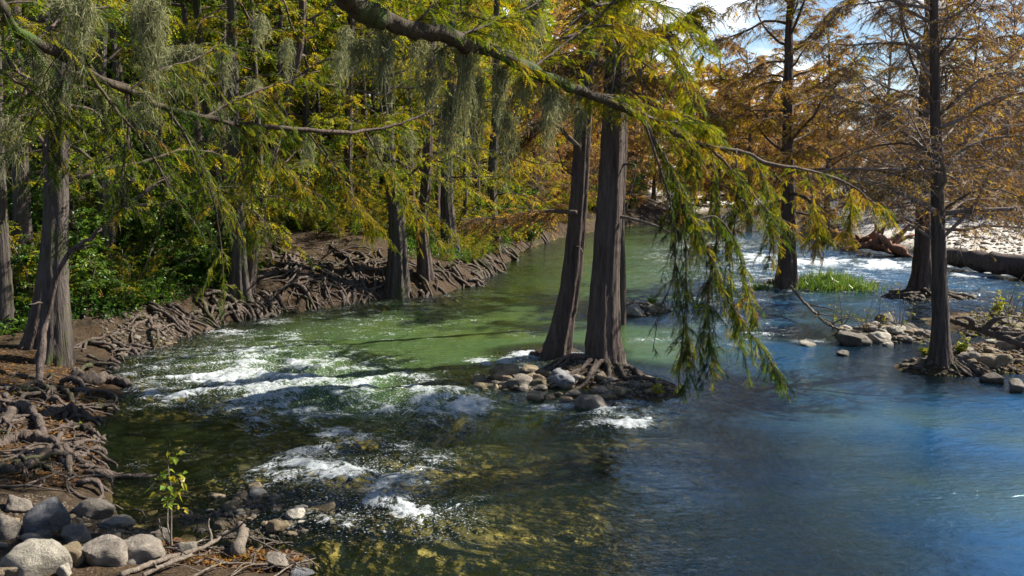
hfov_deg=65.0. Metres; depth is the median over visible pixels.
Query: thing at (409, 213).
shrub
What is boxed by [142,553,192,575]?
driftwood pole
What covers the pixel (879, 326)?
dry weed
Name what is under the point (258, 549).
dry stick
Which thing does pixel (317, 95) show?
forest tree
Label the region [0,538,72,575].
boulder
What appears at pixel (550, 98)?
spanish moss
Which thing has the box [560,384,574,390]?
stone
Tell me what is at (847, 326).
stone
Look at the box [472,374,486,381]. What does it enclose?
stone
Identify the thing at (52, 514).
boulder
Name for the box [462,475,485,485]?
stone
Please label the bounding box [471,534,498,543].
stone
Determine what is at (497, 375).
stone
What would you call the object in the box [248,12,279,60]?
spanish moss
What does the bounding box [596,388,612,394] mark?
stone
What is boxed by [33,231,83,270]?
shrub
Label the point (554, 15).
distant woods
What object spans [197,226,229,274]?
shrub
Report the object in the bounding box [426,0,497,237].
forest tree
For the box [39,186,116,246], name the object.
shrub
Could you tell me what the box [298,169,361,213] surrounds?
shrub
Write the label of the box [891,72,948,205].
autumn tree
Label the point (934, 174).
cypress tree
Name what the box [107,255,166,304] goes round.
shrub
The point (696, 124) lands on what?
autumn tree
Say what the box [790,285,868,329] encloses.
dead branch
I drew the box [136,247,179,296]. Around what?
shrub
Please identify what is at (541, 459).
stone
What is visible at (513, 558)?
stone
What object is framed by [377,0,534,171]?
forest tree
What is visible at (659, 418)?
boulder
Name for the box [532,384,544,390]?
stone
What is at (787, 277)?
cypress tree
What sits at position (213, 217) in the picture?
shrub
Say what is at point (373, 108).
forest tree
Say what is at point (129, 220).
shrub
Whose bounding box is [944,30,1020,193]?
autumn tree
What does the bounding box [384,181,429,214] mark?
shrub
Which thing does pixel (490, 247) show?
shrub
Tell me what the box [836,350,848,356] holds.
stone
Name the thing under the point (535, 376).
stone
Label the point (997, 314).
dry weed
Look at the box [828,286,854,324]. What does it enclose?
dry weed
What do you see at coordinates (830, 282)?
grass clump
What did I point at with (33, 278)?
shrub
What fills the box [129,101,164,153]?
spanish moss
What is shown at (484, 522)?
stone
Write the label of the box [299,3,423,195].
forest tree
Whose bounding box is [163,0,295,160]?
forest tree
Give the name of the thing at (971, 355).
stone
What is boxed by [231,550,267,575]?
dry stick
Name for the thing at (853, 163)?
autumn tree
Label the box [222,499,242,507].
stone
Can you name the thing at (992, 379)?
stone
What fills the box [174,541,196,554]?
boulder
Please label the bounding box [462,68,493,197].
spanish moss
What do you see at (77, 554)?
boulder
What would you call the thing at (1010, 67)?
autumn tree
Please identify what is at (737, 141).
autumn tree
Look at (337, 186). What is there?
shrub
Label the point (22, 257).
shrub
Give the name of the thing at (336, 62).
spanish moss
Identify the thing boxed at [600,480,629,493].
stone
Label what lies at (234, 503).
stone
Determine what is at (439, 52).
spanish moss
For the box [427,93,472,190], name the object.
spanish moss
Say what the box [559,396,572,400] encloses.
stone
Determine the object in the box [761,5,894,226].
autumn tree
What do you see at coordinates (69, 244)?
shrub
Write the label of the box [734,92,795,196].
autumn tree
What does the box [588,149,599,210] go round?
autumn tree
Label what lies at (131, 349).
cypress tree
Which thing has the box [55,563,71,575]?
stone
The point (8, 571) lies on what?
boulder
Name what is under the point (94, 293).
shrub
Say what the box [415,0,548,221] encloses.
forest tree
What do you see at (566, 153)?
autumn tree
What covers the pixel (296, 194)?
shrub
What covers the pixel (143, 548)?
boulder
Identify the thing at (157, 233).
shrub
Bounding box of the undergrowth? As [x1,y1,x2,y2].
[0,180,512,335]
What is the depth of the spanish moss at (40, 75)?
6.69 m
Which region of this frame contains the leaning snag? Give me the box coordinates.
[946,100,1023,174]
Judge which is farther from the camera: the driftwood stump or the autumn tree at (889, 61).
the autumn tree at (889, 61)
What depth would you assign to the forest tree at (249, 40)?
34.10 m
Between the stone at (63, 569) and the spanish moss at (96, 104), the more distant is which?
the spanish moss at (96, 104)
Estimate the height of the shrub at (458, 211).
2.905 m
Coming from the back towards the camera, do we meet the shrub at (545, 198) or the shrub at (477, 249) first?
the shrub at (545, 198)
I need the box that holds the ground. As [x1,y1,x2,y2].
[0,149,1023,575]
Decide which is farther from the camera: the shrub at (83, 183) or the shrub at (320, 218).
the shrub at (320, 218)
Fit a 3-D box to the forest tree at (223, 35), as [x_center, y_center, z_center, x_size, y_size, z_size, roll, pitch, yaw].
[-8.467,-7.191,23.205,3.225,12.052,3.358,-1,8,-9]
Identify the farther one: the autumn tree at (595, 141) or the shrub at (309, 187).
the autumn tree at (595, 141)
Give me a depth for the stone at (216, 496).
8.64 m
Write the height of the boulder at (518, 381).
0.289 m
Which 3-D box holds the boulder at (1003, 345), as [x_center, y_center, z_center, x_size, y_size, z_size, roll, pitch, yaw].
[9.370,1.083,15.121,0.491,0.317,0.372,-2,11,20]
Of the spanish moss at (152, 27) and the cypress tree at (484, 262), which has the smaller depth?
the spanish moss at (152, 27)
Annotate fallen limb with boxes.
[950,315,1023,348]
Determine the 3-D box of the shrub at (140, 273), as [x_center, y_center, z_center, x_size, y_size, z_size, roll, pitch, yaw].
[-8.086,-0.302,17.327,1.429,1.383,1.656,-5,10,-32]
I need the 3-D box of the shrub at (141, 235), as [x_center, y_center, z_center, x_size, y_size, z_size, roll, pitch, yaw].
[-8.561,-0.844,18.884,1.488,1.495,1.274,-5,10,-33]
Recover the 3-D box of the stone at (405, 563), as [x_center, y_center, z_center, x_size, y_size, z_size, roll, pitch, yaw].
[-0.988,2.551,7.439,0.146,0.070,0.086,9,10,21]
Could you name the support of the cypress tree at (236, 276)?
on the ground
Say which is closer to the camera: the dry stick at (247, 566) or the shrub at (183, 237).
the dry stick at (247, 566)
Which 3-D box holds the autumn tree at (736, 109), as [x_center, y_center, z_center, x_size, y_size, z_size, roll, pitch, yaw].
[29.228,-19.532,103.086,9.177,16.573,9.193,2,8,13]
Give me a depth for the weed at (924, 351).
15.44 m
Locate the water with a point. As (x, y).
(961, 451)
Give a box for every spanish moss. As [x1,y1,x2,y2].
[0,114,40,189]
[19,51,68,122]
[34,0,82,49]
[42,0,110,142]
[79,88,119,142]
[119,0,181,148]
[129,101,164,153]
[154,46,188,102]
[171,41,217,103]
[201,101,239,151]
[206,42,238,100]
[239,76,269,120]
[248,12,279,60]
[272,37,296,88]
[293,134,321,184]
[329,49,350,100]
[333,25,356,91]
[340,36,376,92]
[362,28,411,124]
[367,134,389,171]
[397,129,423,173]
[401,39,432,98]
[409,76,445,138]
[419,42,455,94]
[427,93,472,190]
[441,37,482,172]
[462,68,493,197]
[480,18,508,61]
[481,63,515,133]
[488,107,521,200]
[509,72,539,127]
[516,0,552,91]
[524,82,566,177]
[554,95,578,135]
[565,101,591,150]
[621,13,644,51]
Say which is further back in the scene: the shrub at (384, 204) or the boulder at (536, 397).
the shrub at (384, 204)
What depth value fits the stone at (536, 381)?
13.09 m
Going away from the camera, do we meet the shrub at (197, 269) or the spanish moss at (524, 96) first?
the spanish moss at (524, 96)
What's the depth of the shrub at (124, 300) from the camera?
16.85 m
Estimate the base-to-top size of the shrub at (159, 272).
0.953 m
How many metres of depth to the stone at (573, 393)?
12.63 m
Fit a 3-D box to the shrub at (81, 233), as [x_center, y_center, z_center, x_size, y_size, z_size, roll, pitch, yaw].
[-9.327,-0.774,16.867,1.957,1.906,2.650,-7,11,-42]
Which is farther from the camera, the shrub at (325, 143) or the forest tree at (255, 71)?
the shrub at (325, 143)
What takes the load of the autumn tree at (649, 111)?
on the ground
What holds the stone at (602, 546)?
on the ground
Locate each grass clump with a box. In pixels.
[748,282,779,291]
[762,267,892,295]
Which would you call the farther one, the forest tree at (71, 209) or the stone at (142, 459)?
the forest tree at (71, 209)
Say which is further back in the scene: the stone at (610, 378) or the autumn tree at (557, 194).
the autumn tree at (557, 194)
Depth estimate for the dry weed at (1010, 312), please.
18.74 m
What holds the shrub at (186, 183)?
on the ground
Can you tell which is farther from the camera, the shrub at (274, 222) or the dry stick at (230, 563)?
the shrub at (274, 222)
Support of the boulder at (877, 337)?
on the ground
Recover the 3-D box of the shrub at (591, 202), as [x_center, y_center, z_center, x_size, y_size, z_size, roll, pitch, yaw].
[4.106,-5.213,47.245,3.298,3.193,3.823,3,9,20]
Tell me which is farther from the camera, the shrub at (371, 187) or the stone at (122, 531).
the shrub at (371, 187)
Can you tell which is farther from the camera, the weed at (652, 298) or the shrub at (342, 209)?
the shrub at (342, 209)
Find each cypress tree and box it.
[0,0,161,282]
[0,0,187,407]
[0,0,240,520]
[0,0,905,406]
[0,19,107,330]
[3,0,268,391]
[79,0,245,178]
[89,0,272,217]
[110,0,320,355]
[126,0,340,340]
[203,0,400,293]
[215,0,416,317]
[253,0,490,330]
[265,8,432,220]
[344,0,538,309]
[374,0,518,257]
[407,0,571,288]
[449,0,596,368]
[499,0,755,397]
[548,0,689,354]
[681,0,914,290]
[782,0,1023,391]
[815,0,1023,311]
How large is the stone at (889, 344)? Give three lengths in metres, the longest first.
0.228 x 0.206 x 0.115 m
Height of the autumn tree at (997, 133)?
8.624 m
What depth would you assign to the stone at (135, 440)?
10.82 m
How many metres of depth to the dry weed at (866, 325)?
17.19 m
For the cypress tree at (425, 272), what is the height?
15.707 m
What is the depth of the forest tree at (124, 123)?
20.90 m
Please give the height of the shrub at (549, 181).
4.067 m
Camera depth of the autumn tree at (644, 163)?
60.72 m
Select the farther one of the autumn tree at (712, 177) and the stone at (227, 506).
the autumn tree at (712, 177)
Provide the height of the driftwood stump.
0.171 m
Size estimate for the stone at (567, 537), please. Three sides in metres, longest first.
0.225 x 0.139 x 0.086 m
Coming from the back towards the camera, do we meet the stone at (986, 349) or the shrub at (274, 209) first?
the shrub at (274, 209)
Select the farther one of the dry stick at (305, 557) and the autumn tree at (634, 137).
the autumn tree at (634, 137)
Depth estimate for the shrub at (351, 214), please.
26.70 m
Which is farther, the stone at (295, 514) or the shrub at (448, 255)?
the shrub at (448, 255)
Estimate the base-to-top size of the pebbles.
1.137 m
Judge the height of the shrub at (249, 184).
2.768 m
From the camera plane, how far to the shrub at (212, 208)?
21.17 m
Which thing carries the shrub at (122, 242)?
on the ground
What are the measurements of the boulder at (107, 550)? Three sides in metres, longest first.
0.377 x 0.324 x 0.294 m
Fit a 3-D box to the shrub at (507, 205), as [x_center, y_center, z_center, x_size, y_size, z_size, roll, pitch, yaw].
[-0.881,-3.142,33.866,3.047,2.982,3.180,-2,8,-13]
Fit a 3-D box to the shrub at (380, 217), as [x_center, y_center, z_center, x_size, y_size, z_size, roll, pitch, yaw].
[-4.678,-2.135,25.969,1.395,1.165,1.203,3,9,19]
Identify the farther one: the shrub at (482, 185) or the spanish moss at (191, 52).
the shrub at (482, 185)
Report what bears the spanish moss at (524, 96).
hanging from the cypress tree at (378, 16)
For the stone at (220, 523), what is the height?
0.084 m
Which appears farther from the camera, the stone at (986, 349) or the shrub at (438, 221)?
the shrub at (438, 221)
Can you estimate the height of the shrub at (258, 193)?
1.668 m
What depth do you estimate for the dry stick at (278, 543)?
7.55 m
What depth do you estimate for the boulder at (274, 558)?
7.05 m
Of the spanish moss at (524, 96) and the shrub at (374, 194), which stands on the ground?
the shrub at (374, 194)
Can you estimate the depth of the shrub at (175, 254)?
19.17 m
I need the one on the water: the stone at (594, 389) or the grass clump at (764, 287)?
the stone at (594, 389)
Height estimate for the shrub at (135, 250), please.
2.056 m
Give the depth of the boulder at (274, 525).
7.82 m
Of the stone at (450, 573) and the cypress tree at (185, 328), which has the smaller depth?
the stone at (450, 573)
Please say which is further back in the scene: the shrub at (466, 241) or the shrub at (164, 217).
the shrub at (466, 241)
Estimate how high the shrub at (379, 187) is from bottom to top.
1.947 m
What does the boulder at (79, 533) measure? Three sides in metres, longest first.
0.282 x 0.220 x 0.171 m
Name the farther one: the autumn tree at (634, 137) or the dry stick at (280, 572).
the autumn tree at (634, 137)
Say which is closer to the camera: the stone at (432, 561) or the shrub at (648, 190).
the stone at (432, 561)
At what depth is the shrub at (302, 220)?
24.95 m
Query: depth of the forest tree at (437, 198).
28.74 m
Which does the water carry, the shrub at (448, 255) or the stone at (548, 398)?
the stone at (548, 398)
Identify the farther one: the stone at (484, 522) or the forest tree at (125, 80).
the forest tree at (125, 80)
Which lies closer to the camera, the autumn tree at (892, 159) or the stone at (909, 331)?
the stone at (909, 331)
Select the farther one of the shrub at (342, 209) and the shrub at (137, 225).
the shrub at (342, 209)
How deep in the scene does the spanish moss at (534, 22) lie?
8.08 m
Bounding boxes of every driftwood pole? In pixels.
[119,518,245,575]
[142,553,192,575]
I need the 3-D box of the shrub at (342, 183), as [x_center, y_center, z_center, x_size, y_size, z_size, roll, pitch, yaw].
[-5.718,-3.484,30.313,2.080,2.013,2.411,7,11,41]
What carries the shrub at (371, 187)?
on the ground
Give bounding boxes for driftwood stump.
[230,521,248,556]
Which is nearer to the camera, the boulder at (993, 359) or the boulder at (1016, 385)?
the boulder at (1016, 385)
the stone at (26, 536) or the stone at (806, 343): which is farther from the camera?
the stone at (806, 343)
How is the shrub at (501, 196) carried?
on the ground
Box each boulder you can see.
[0,514,20,539]
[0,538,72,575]
[0,566,18,575]
[5,495,32,512]
[22,496,70,534]
[61,524,90,542]
[63,541,85,566]
[72,498,115,518]
[81,534,127,566]
[98,514,135,528]
[124,534,164,564]
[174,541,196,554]
[263,552,288,567]
[265,519,286,532]
[289,567,314,575]
[471,382,498,397]
[489,363,519,377]
[506,376,530,389]
[525,391,543,405]
[547,368,574,387]
[574,394,610,417]
[648,416,672,421]
[837,331,871,351]
[867,331,891,345]
[874,313,894,322]
[977,353,1012,366]
[995,337,1016,349]
[1009,378,1023,394]
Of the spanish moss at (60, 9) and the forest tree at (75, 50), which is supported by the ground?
the forest tree at (75, 50)
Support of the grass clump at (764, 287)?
on the ground
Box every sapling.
[28,175,171,380]
[144,450,192,546]
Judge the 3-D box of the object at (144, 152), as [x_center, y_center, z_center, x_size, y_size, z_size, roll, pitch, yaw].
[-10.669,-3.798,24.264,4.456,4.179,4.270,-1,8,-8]
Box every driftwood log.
[827,223,914,260]
[946,248,1023,279]
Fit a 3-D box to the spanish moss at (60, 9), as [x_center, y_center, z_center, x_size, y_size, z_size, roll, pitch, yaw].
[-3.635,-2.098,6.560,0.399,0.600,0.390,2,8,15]
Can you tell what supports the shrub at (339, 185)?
on the ground
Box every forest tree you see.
[1,4,33,216]
[5,0,94,144]
[5,0,151,196]
[6,0,169,165]
[23,51,36,169]
[29,0,91,231]
[70,1,90,222]
[77,0,267,162]
[79,0,227,153]
[84,0,163,268]
[108,0,215,196]
[120,0,277,233]
[122,0,192,225]
[123,15,247,123]
[124,0,207,190]
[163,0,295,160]
[171,0,273,219]
[174,0,359,185]
[176,0,329,199]
[202,0,311,103]
[210,0,313,241]
[217,0,325,189]
[240,0,400,187]
[242,0,371,137]
[249,0,336,199]
[285,0,347,184]
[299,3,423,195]
[302,6,399,138]
[309,1,416,198]
[317,0,378,182]
[320,1,436,161]
[326,1,444,164]
[331,2,401,185]
[353,0,480,200]
[372,0,427,211]
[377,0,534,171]
[395,0,477,228]
[401,0,518,170]
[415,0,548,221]
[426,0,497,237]
[437,0,523,214]
[443,0,567,178]
[478,0,566,189]
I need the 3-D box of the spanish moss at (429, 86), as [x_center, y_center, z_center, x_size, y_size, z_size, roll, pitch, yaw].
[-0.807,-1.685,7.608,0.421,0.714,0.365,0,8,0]
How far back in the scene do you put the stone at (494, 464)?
10.09 m
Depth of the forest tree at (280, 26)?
26.02 m
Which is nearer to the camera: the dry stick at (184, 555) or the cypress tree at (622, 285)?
the dry stick at (184, 555)
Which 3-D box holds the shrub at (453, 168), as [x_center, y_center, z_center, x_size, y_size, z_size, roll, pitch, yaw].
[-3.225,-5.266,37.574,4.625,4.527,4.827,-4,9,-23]
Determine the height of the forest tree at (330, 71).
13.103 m
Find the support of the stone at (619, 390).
on the ground
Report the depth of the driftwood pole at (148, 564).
6.99 m
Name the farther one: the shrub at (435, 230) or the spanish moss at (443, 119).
the shrub at (435, 230)
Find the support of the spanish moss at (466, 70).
hanging from the cypress tree at (378, 16)
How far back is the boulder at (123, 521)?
7.74 m
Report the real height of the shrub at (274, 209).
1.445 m
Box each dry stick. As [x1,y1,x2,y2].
[150,553,204,574]
[164,547,196,560]
[166,564,199,570]
[172,538,239,560]
[193,561,227,575]
[194,555,220,564]
[195,537,255,554]
[209,558,235,567]
[210,541,260,552]
[220,561,268,564]
[230,560,255,575]
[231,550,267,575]
[233,554,263,561]
[236,551,267,573]
[245,566,293,569]
[248,536,307,571]
[249,534,278,556]
[252,536,298,546]
[262,563,294,570]
[264,536,291,546]
[274,558,315,575]
[286,553,321,567]
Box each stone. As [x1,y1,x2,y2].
[0,542,7,548]
[20,532,43,540]
[34,529,51,538]
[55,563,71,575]
[112,529,125,533]
[122,436,145,444]
[126,455,151,465]
[149,527,169,543]
[210,493,225,499]
[212,518,229,529]
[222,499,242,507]
[223,503,235,510]
[229,500,238,505]
[235,490,249,499]
[248,482,262,491]
[249,487,266,496]
[285,508,305,519]
[286,531,297,536]
[293,504,307,508]
[296,520,305,524]
[305,508,318,514]
[315,502,335,512]
[326,519,335,526]
[337,518,344,523]
[397,559,411,567]
[417,556,445,567]
[421,472,437,480]
[431,459,460,468]
[441,571,468,575]
[446,453,463,459]
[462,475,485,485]
[471,525,486,533]
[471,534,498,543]
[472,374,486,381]
[473,515,494,524]
[479,459,502,469]
[491,370,506,379]
[495,512,518,523]
[498,385,508,389]
[500,375,512,381]
[503,554,521,563]
[513,373,532,382]
[517,383,528,391]
[522,364,538,371]
[522,455,549,467]
[527,371,534,377]
[530,378,546,385]
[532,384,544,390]
[533,374,544,379]
[537,368,544,374]
[542,370,550,376]
[543,394,554,402]
[547,381,556,387]
[554,532,575,541]
[555,391,562,398]
[558,399,571,405]
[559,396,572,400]
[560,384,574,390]
[563,389,580,398]
[571,374,580,379]
[589,539,619,553]
[592,386,605,393]
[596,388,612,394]
[597,372,606,379]
[597,465,622,474]
[599,393,612,400]
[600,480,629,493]
[606,376,616,382]
[613,386,626,395]
[626,303,641,316]
[648,306,662,312]
[673,457,707,466]
[799,340,816,346]
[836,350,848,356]
[840,325,851,328]
[868,324,877,331]
[874,328,887,332]
[882,341,893,347]
[886,326,893,332]
[891,330,903,333]
[896,334,912,343]
[897,326,905,331]
[903,323,914,327]
[905,329,913,333]
[916,329,924,334]
[957,351,980,359]
[979,372,1004,386]
[983,346,999,352]
[999,326,1009,330]
[1001,319,1015,323]
[1012,323,1023,328]
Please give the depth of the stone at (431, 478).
9.55 m
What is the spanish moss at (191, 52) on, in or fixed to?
hanging from the cypress tree at (378, 16)
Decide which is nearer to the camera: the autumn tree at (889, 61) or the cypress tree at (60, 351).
the cypress tree at (60, 351)
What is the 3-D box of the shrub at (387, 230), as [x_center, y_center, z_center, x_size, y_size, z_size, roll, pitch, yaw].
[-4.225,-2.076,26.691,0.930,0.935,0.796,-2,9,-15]
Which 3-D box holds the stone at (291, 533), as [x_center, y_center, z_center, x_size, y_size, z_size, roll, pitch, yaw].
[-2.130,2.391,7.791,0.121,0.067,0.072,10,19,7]
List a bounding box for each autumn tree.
[501,58,572,208]
[512,34,601,200]
[518,142,569,224]
[523,162,553,230]
[526,30,573,156]
[539,122,597,198]
[541,49,629,178]
[554,44,638,162]
[562,129,599,205]
[566,42,649,185]
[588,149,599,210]
[590,121,648,207]
[599,49,671,178]
[626,66,667,199]
[626,125,649,192]
[629,60,688,199]
[645,70,715,197]
[645,143,709,215]
[647,70,723,197]
[668,23,777,217]
[677,103,732,203]
[684,137,735,217]
[694,34,809,223]
[715,77,763,195]
[722,71,755,180]
[723,17,842,212]
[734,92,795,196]
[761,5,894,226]
[770,59,857,212]
[781,50,860,204]
[831,73,888,210]
[834,4,945,205]
[869,140,908,197]
[877,0,1023,214]
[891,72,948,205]
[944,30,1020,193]
[952,0,1023,206]
[952,0,1023,214]
[955,100,994,188]
[981,111,1020,206]
[987,170,1022,223]
[994,174,1011,201]
[996,31,1023,179]
[998,128,1023,213]
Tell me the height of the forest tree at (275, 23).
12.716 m
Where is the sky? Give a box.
[81,0,1023,152]
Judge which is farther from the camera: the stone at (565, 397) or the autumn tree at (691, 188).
the autumn tree at (691, 188)
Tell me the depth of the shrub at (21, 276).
16.04 m
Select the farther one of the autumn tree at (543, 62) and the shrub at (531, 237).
the autumn tree at (543, 62)
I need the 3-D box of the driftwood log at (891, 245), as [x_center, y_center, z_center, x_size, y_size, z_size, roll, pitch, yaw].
[15.842,-2.370,36.840,3.276,1.707,9.100,0,8,0]
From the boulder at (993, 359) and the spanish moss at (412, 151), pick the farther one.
the boulder at (993, 359)
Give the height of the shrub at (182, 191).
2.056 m
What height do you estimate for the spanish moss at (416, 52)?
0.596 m
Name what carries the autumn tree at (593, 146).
on the ground
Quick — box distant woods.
[83,0,1006,186]
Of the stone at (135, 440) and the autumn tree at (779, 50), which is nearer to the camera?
the stone at (135, 440)
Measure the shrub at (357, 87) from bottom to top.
5.579 m
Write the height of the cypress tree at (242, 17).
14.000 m
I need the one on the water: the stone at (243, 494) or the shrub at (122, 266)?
the stone at (243, 494)
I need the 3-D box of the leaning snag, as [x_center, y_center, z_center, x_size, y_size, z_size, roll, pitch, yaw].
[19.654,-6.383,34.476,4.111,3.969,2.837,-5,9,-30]
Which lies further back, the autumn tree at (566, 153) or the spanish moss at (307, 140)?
the autumn tree at (566, 153)
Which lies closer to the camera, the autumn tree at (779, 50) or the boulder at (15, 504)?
the boulder at (15, 504)
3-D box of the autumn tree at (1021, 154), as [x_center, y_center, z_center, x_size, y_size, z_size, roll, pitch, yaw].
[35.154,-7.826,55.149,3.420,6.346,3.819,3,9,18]
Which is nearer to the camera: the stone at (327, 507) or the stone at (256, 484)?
the stone at (327, 507)
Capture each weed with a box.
[647,294,658,303]
[652,378,665,395]
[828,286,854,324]
[832,307,840,329]
[853,299,881,328]
[868,298,890,327]
[885,283,908,326]
[899,303,915,322]
[918,338,929,356]
[953,338,970,352]
[960,330,976,344]
[971,302,990,323]
[988,301,1003,317]
[989,290,1008,315]
[998,275,1023,313]
[1004,296,1023,326]
[1007,293,1023,319]
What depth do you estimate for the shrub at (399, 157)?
33.20 m
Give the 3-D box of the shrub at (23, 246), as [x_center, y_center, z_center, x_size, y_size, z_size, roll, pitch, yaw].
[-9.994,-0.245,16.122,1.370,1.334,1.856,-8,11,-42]
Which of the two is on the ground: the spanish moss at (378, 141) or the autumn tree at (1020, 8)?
the autumn tree at (1020, 8)
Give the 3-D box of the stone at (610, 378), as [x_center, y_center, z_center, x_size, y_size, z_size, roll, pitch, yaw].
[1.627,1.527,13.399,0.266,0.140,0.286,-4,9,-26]
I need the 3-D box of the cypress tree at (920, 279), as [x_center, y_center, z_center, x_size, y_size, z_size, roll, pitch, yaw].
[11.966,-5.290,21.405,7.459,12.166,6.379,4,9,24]
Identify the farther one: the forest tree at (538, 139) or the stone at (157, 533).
the forest tree at (538, 139)
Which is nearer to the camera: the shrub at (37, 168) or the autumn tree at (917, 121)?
the shrub at (37, 168)
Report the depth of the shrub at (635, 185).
56.44 m
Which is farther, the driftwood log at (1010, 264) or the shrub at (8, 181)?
the driftwood log at (1010, 264)
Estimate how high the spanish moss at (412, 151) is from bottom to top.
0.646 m
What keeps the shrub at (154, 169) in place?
on the ground
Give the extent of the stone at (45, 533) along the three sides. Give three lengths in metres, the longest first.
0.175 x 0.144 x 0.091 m
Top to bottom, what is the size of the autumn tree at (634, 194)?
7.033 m
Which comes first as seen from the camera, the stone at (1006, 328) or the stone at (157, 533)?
the stone at (157, 533)
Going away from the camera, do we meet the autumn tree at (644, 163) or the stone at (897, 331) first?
the stone at (897, 331)
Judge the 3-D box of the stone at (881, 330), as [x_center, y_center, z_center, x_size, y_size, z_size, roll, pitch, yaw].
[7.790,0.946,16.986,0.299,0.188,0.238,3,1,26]
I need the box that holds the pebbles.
[0,205,1023,568]
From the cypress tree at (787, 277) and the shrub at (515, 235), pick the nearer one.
the cypress tree at (787, 277)
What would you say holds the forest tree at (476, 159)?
on the ground
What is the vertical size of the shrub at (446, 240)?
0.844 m
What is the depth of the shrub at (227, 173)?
23.29 m
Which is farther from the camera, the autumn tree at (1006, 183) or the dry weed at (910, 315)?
the autumn tree at (1006, 183)
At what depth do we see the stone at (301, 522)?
7.98 m
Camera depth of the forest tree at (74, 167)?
21.13 m
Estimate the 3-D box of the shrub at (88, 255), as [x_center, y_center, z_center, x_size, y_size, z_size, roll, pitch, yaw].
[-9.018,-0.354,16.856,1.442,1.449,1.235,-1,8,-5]
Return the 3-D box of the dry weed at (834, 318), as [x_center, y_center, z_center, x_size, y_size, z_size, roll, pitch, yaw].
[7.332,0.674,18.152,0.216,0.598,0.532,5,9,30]
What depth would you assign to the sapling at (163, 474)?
7.27 m
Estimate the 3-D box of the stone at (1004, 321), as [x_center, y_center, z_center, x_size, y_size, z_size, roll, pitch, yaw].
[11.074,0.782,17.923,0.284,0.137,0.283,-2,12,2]
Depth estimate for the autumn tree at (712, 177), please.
65.43 m
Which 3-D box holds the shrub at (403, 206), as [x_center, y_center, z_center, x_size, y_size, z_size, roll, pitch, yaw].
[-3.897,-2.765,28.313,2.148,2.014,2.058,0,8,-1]
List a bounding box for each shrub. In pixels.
[0,210,138,307]
[6,178,119,257]
[8,202,42,251]
[9,174,79,246]
[9,186,96,248]
[9,192,41,296]
[9,220,88,304]
[10,124,89,195]
[11,206,118,289]
[11,253,37,305]
[12,244,39,303]
[30,174,170,253]
[31,184,85,262]
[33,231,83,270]
[34,126,210,223]
[34,180,131,227]
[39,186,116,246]
[40,143,112,203]
[68,192,217,288]
[68,236,117,303]
[68,257,109,308]
[69,209,134,272]
[74,185,189,228]
[74,253,119,300]
[75,192,96,231]
[79,199,162,265]
[84,177,210,262]
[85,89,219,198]
[88,203,155,268]
[98,241,166,301]
[105,280,137,316]
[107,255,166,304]
[111,134,225,205]
[112,257,140,289]
[113,120,229,191]
[115,179,181,251]
[118,187,212,230]
[119,174,213,246]
[119,221,181,273]
[120,200,210,266]
[120,256,172,291]
[133,165,181,203]
[134,183,230,244]
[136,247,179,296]
[137,226,218,276]
[145,181,190,218]
[163,229,199,274]
[165,207,224,261]
[165,222,215,272]
[168,211,263,272]
[172,228,210,269]
[185,172,246,220]
[185,185,243,238]
[186,119,302,197]
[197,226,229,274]
[202,100,268,175]
[227,140,313,200]
[239,113,342,189]
[242,182,307,221]
[243,173,290,228]
[244,177,279,214]
[245,189,290,229]
[246,78,367,181]
[266,188,307,229]
[266,207,284,239]
[273,146,327,180]
[274,179,309,221]
[278,205,305,229]
[280,193,330,226]
[281,157,331,193]
[281,194,319,231]
[286,176,326,197]
[286,194,329,232]
[289,174,324,212]
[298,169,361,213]
[301,185,350,224]
[305,182,369,226]
[317,179,374,214]
[321,215,336,233]
[324,167,381,209]
[325,199,350,238]
[328,176,358,207]
[332,118,403,182]
[332,172,363,196]
[332,198,355,222]
[334,193,368,226]
[335,128,419,192]
[347,210,363,230]
[351,191,386,225]
[352,205,387,234]
[355,181,385,213]
[356,170,432,208]
[356,181,385,218]
[360,177,386,216]
[361,204,387,237]
[365,187,413,220]
[373,184,432,229]
[380,212,388,235]
[383,149,453,211]
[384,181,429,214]
[385,190,430,231]
[404,153,470,214]
[406,220,415,239]
[416,196,439,236]
[428,211,463,237]
[428,214,476,247]
[430,185,463,219]
[431,134,500,206]
[433,233,455,251]
[433,238,456,260]
[453,180,480,239]
[454,135,538,209]
[456,171,498,211]
[458,215,474,248]
[459,184,539,238]
[459,204,497,257]
[460,249,472,263]
[461,135,520,214]
[468,197,513,245]
[468,243,481,263]
[471,205,505,254]
[476,236,490,258]
[481,179,528,242]
[485,239,493,253]
[492,242,503,254]
[497,181,523,213]
[498,175,561,230]
[503,212,523,242]
[506,148,546,206]
[513,221,533,241]
[517,209,541,242]
[522,173,570,221]
[526,160,567,208]
[559,172,597,220]
[587,184,626,211]
[625,161,650,208]
[625,174,647,207]
[629,169,652,198]
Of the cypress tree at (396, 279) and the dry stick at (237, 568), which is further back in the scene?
the cypress tree at (396, 279)
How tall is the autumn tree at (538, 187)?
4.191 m
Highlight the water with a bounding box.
[95,195,1023,575]
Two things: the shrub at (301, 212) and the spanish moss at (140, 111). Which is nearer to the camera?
the spanish moss at (140, 111)
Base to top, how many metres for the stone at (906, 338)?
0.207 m
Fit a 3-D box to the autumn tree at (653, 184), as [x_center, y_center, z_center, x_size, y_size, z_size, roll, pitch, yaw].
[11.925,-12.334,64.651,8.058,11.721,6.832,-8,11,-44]
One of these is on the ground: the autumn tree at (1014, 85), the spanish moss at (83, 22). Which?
the autumn tree at (1014, 85)
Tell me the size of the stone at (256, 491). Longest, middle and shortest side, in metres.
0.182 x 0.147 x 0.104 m

